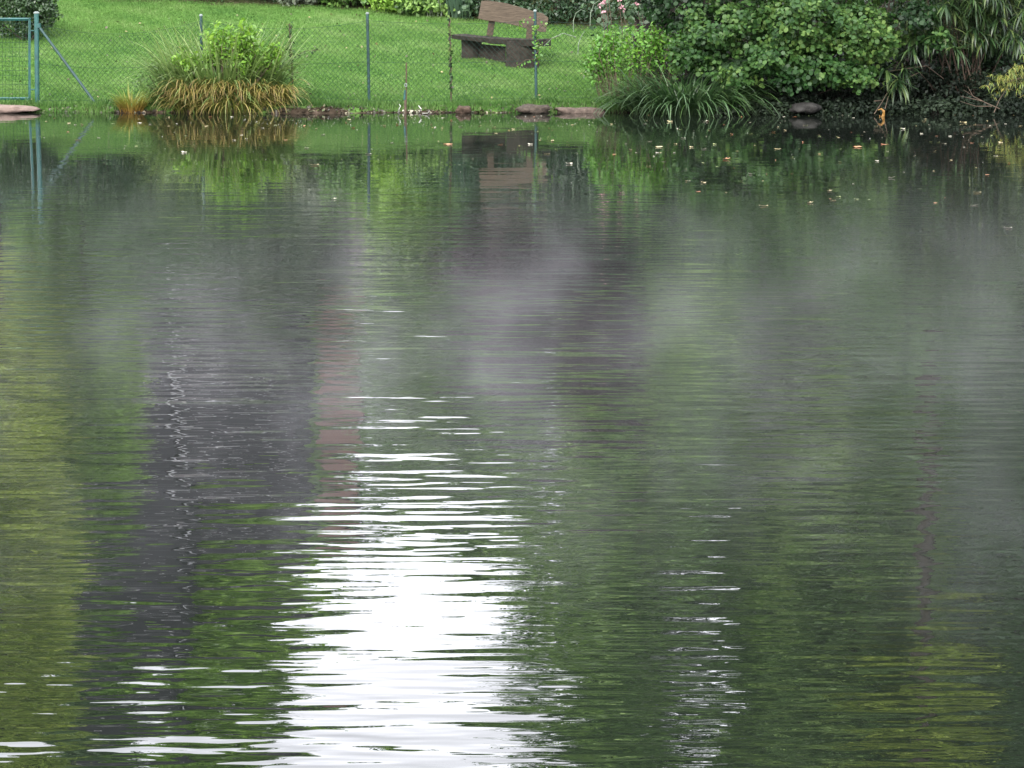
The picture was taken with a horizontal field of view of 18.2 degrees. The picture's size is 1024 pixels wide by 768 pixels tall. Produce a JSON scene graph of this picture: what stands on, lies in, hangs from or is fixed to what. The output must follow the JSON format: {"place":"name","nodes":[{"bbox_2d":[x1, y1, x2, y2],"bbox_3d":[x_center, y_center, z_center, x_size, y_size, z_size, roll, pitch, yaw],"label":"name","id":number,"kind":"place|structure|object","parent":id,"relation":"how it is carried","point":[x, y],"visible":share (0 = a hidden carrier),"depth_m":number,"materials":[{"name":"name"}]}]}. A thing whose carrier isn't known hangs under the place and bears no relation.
{"place":"outdoors","nodes":[
{"label":"outdoors","id":0,"kind":"place"},
{"bbox_2d":[427,0,448,16],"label":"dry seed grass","id":1,"kind":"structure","parent":0,"point":[434,13],"depth_m":52.01,"materials":[{"name":"plant"}]},
{"bbox_2d":[0,112,1023,767],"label":"water","id":2,"kind":"structure","parent":0,"point":[422,444],"depth_m":17.81,"materials":[{"name":"green liquid"}]},
{"bbox_2d":[12,115,992,178],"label":"floating specks","id":3,"kind":"object","parent":2,"relation":"on","point":[472,118],"visible":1,"depth_m":42.67,"materials":[{"name":"beige plant"}]},
{"bbox_2d":[874,93,887,113],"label":"bare branch","id":4,"kind":"object","parent":2,"relation":"on","point":[881,103],"visible":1,"depth_m":44.25,"materials":[{"name":"brown wood"}]},
{"bbox_2d":[0,0,1023,114],"bbox_3d":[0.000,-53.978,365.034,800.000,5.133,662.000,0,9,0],"label":"ground","id":5,"kind":"structure","parent":0,"point":[293,110],"depth_m":49.40,"materials":[{"name":"green plant"}]},
{"bbox_2d":[0,104,40,112],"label":"sill stone","id":6,"kind":"object","parent":5,"relation":"on","point":[12,108],"visible":1,"depth_m":44.72,"materials":[{"name":"beige stone"}]},
{"bbox_2d":[0,0,63,40],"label":"clipped bush","id":7,"kind":"object","parent":5,"relation":"on","point":[43,8],"visible":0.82,"depth_m":49.89,"materials":[{"name":"green plant"}]},
{"bbox_2d":[102,78,163,112],"bbox_3d":[-5.331,-4.053,44.875,1.019,0.519,0.855,0,9,0],"label":"grass tuft","id":8,"kind":"object","parent":5,"relation":"on","point":[136,104],"visible":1,"depth_m":44.82,"materials":[{"name":"green plant"}]},
{"bbox_2d":[132,58,191,98],"bbox_3d":[-4.885,-4.197,45.228,0.973,0.823,0.601,-4,10,-24],"label":"leafy weed","id":9,"kind":"object","parent":5,"relation":"on","point":[149,84],"visible":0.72,"depth_m":45.12,"materials":[{"name":"green plant"}]},
{"bbox_2d":[105,17,337,114],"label":"ornamental grass","id":10,"kind":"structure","parent":5,"relation":"on","point":[229,90],"depth_m":44.75,"materials":[{"name":"green plant"}]},
{"bbox_2d":[168,18,284,81],"bbox_3d":[-4.024,-4.673,44.978,1.643,0.960,0.801,-1,9,-5],"label":"leafy weed","id":11,"kind":"object","parent":5,"relation":"on","point":[215,36],"visible":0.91,"depth_m":44.81,"materials":[{"name":"green plant"}]},
{"bbox_2d":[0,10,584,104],"bbox_3d":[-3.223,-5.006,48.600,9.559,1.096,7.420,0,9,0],"label":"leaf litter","id":12,"kind":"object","parent":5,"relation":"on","point":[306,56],"visible":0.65,"depth_m":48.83,"materials":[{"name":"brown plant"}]},
{"bbox_2d":[277,0,337,5],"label":"border shrub","id":13,"kind":"object","parent":5,"relation":"on","point":[295,2],"visible":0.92,"depth_m":52.73,"materials":[{"name":"plant"}]},
{"bbox_2d":[0,92,628,108],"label":"bank grass","id":14,"kind":"structure","parent":5,"relation":"on","point":[459,102],"depth_m":45.05,"materials":[{"name":"green plant"}]},
{"bbox_2d":[11,102,656,113],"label":"bank litter","id":15,"kind":"object","parent":5,"relation":"on","point":[323,106],"visible":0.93,"depth_m":44.87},
{"bbox_2d":[318,0,374,7],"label":"border shrub","id":16,"kind":"object","parent":5,"relation":"on","point":[347,3],"visible":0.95,"depth_m":52.57,"materials":[{"name":"green plant"}]},
{"bbox_2d":[34,10,704,102],"bbox_3d":[-2.025,-4.522,45.474,9.573,1.580,0.311,0,9,0],"label":"chain link fence","id":17,"kind":"object","parent":5,"relation":"on","point":[37,26],"visible":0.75,"depth_m":45.54,"materials":[{"name":"metal"}]},
{"bbox_2d":[0,18,34,99],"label":"garden gate","id":18,"kind":"structure","parent":17,"relation":"attached to","point":[29,51],"depth_m":45.56,"materials":[{"name":"metal"}]},
{"bbox_2d":[517,17,562,67],"bbox_3d":[0.391,-4.852,45.487,0.675,0.736,0.124,0,9,0],"label":"climbing vine","id":19,"kind":"object","parent":17,"relation":"attached to","point":[537,43],"visible":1,"depth_m":45.49,"materials":[{"name":"green plant"}]},
{"bbox_2d":[363,0,414,12],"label":"border shrub","id":20,"kind":"object","parent":5,"relation":"on","point":[389,3],"visible":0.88,"depth_m":52.18,"materials":[{"name":"green plant"}]},
{"bbox_2d":[403,63,406,112],"bbox_3d":[-1.493,-3.997,44.809,0.058,1.001,0.035,0,9,0],"label":"water stake","id":21,"kind":"object","parent":5,"relation":"on","point":[405,101],"visible":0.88,"depth_m":44.79,"materials":[{"name":"metal"}]},
{"bbox_2d":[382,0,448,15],"bbox_3d":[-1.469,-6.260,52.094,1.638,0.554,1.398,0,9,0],"label":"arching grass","id":22,"kind":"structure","parent":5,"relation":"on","point":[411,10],"depth_m":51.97,"materials":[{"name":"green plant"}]},
{"bbox_2d":[394,0,455,16],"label":"border shrub","id":23,"kind":"object","parent":5,"relation":"on","point":[435,10],"visible":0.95,"depth_m":51.93,"materials":[{"name":"green plant"}]},
{"bbox_2d":[449,21,451,100],"bbox_3d":[-0.879,-4.554,45.584,0.045,1.314,0.021,0,9,0],"label":"fence stake","id":24,"kind":"object","parent":5,"relation":"on","point":[451,67],"visible":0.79,"depth_m":45.59,"materials":[{"name":"metal"}]},
{"bbox_2d":[447,15,453,92],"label":"climbing vine","id":25,"kind":"object","parent":24,"relation":"attached to","point":[449,59],"visible":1,"depth_m":45.52,"materials":[{"name":"green plant"}]},
{"bbox_2d":[443,0,473,18],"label":"flax plant","id":26,"kind":"object","parent":5,"relation":"on","point":[453,4],"visible":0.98,"depth_m":51.88,"materials":[{"name":"green plant"}]},
{"bbox_2d":[455,105,471,113],"bbox_3d":[-0.680,-3.838,44.814,0.233,0.131,0.328,0,9,0],"label":"bank stone","id":27,"kind":"object","parent":5,"relation":"on","point":[463,109],"visible":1,"depth_m":44.70,"materials":[{"name":"stone"}]},
{"bbox_2d":[451,1,550,68],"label":"garden bench","id":28,"kind":"object","parent":5,"relation":"on","point":[492,12],"visible":0.8,"depth_m":48.36,"materials":[{"name":"brown wood"}]},
{"bbox_2d":[454,0,547,18],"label":"border shrub","id":29,"kind":"object","parent":5,"relation":"on","point":[475,4],"visible":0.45,"depth_m":51.77,"materials":[{"name":"green plant"}]},
{"bbox_2d":[515,104,549,113],"bbox_3d":[0.289,-3.844,44.791,0.502,0.153,0.321,0,9,0],"label":"bank stone","id":30,"kind":"object","parent":5,"relation":"on","point":[532,108],"visible":1,"depth_m":44.68,"materials":[{"name":"grey stone"}]},
{"bbox_2d":[511,0,601,23],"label":"border shrub","id":31,"kind":"object","parent":5,"relation":"on","point":[557,3],"visible":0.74,"depth_m":51.45,"materials":[{"name":"green plant"}]},
{"bbox_2d":[544,1,602,77],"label":"pale arching grass","id":32,"kind":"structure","parent":5,"relation":"on","point":[573,31],"depth_m":46.06,"materials":[{"name":"plant"}]},
{"bbox_2d":[554,107,604,112],"bbox_3d":[0.963,-3.821,44.869,0.744,0.128,0.309,0,9,0],"label":"bank stone","id":33,"kind":"object","parent":5,"relation":"on","point":[575,110],"visible":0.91,"depth_m":44.75,"materials":[{"name":"beige stone"}]},
{"bbox_2d":[545,0,644,22],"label":"border shrub","id":34,"kind":"object","parent":5,"relation":"on","point":[583,13],"visible":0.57,"depth_m":51.35,"materials":[{"name":"green plant"}]},
{"bbox_2d":[582,81,644,112],"bbox_3d":[1.447,-4.039,44.883,1.096,0.502,0.866,0,9,0],"label":"grass tuft","id":35,"kind":"object","parent":5,"relation":"on","point":[616,106],"visible":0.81,"depth_m":44.84,"materials":[{"name":"green plant"}]},
{"bbox_2d":[598,0,644,57],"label":"pink flower plant","id":36,"kind":"object","parent":5,"relation":"on","point":[604,2],"visible":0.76,"depth_m":46.32,"materials":[{"name":"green plant"}]},
{"bbox_2d":[578,22,688,95],"bbox_3d":[1.724,-4.590,45.222,1.618,1.076,0.996,0,9,0],"label":"nettle patch","id":37,"kind":"object","parent":5,"relation":"on","point":[605,49],"visible":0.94,"depth_m":45.09,"materials":[{"name":"green plant"}]},
{"bbox_2d":[583,53,795,118],"bbox_3d":[2.455,-4.206,44.560,3.378,0.949,2.449,0,9,0],"label":"sedge clump","id":38,"kind":"object","parent":5,"relation":"on","point":[684,99],"visible":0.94,"depth_m":44.44,"materials":[{"name":"green plant"}]},
{"bbox_2d":[707,55,763,107],"bbox_3d":[3.148,-4.202,44.830,0.883,0.823,0.595,0,9,0],"label":"butterbur","id":39,"kind":"object","parent":5,"relation":"on","point":[727,62],"visible":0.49,"depth_m":44.73,"materials":[{"name":"green plant"}]},
{"bbox_2d":[706,75,865,115],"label":"shade undergrowth","id":40,"kind":"object","parent":5,"relation":"on","point":[783,103],"visible":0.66,"depth_m":44.55,"materials":[{"name":"green plant"}]},
{"bbox_2d":[630,0,952,100],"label":"round leaved shrub","id":41,"kind":"object","parent":5,"relation":"on","point":[706,38],"visible":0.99,"depth_m":44.39,"materials":[{"name":"green plant"}]},
{"bbox_2d":[572,0,1023,99],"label":"evergreen undergrowth","id":42,"kind":"object","parent":5,"relation":"on","point":[630,13],"visible":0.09,"depth_m":46.34,"materials":[{"name":"green plant"}]},
{"bbox_2d":[789,102,821,113],"bbox_3d":[4.071,-3.828,44.377,0.460,0.161,0.325,0,9,0],"label":"shaded stone","id":43,"kind":"object","parent":5,"relation":"on","point":[807,107],"visible":1,"depth_m":44.27,"materials":[{"name":"grey stone"}]},
{"bbox_2d":[781,65,932,115],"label":"shade undergrowth","id":44,"kind":"object","parent":5,"relation":"on","point":[850,101],"visible":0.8,"depth_m":44.58,"materials":[{"name":"green plant"}]},
{"bbox_2d":[853,64,1023,114],"bbox_3d":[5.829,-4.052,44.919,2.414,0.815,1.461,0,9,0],"label":"shade undergrowth","id":45,"kind":"object","parent":5,"relation":"on","point":[937,101],"visible":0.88,"depth_m":44.98,"materials":[{"name":"green plant"}]},
{"bbox_2d":[961,89,999,108],"bbox_3d":[6.471,-3.956,44.244,0.549,0.310,0.073,2,9,10],"label":"bare branch","id":46,"kind":"object","parent":45,"relation":"on","point":[979,100],"visible":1,"depth_m":44.24,"materials":[{"name":"brown wood"}]},
{"bbox_2d":[874,0,1023,102],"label":"bamboo shrub","id":47,"kind":"object","parent":5,"relation":"on","point":[983,18],"visible":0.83,"depth_m":44.79,"materials":[{"name":"green plant"}]},
{"bbox_2d":[906,0,1023,84],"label":"dark bamboo","id":48,"kind":"object","parent":5,"relation":"on","point":[981,64],"visible":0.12,"depth_m":46.23,"materials":[{"name":"green plant"}]},
{"bbox_2d":[983,54,1023,99],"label":"yellowing bush","id":49,"kind":"object","parent":5,"relation":"on","point":[1010,72],"visible":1,"depth_m":44.16,"materials":[{"name":"yellow plant"}]},
{"bbox_3d":[-3.144,-4.528,45.588,0.067,1.188,0.021,0,9,0],"label":"fence stake","id":50,"kind":"object","parent":5,"relation":"on","visible":0},
{"bbox_2d":[284,22,319,80],"bbox_3d":[-3.074,-4.722,45.517,0.687,0.863,0.123,0,9,0],"label":"climbing vine","id":51,"kind":"object","parent":50,"relation":"attached to","point":[315,50],"visible":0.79,"depth_m":45.50,"materials":[{"name":"green plant"}]}
]}

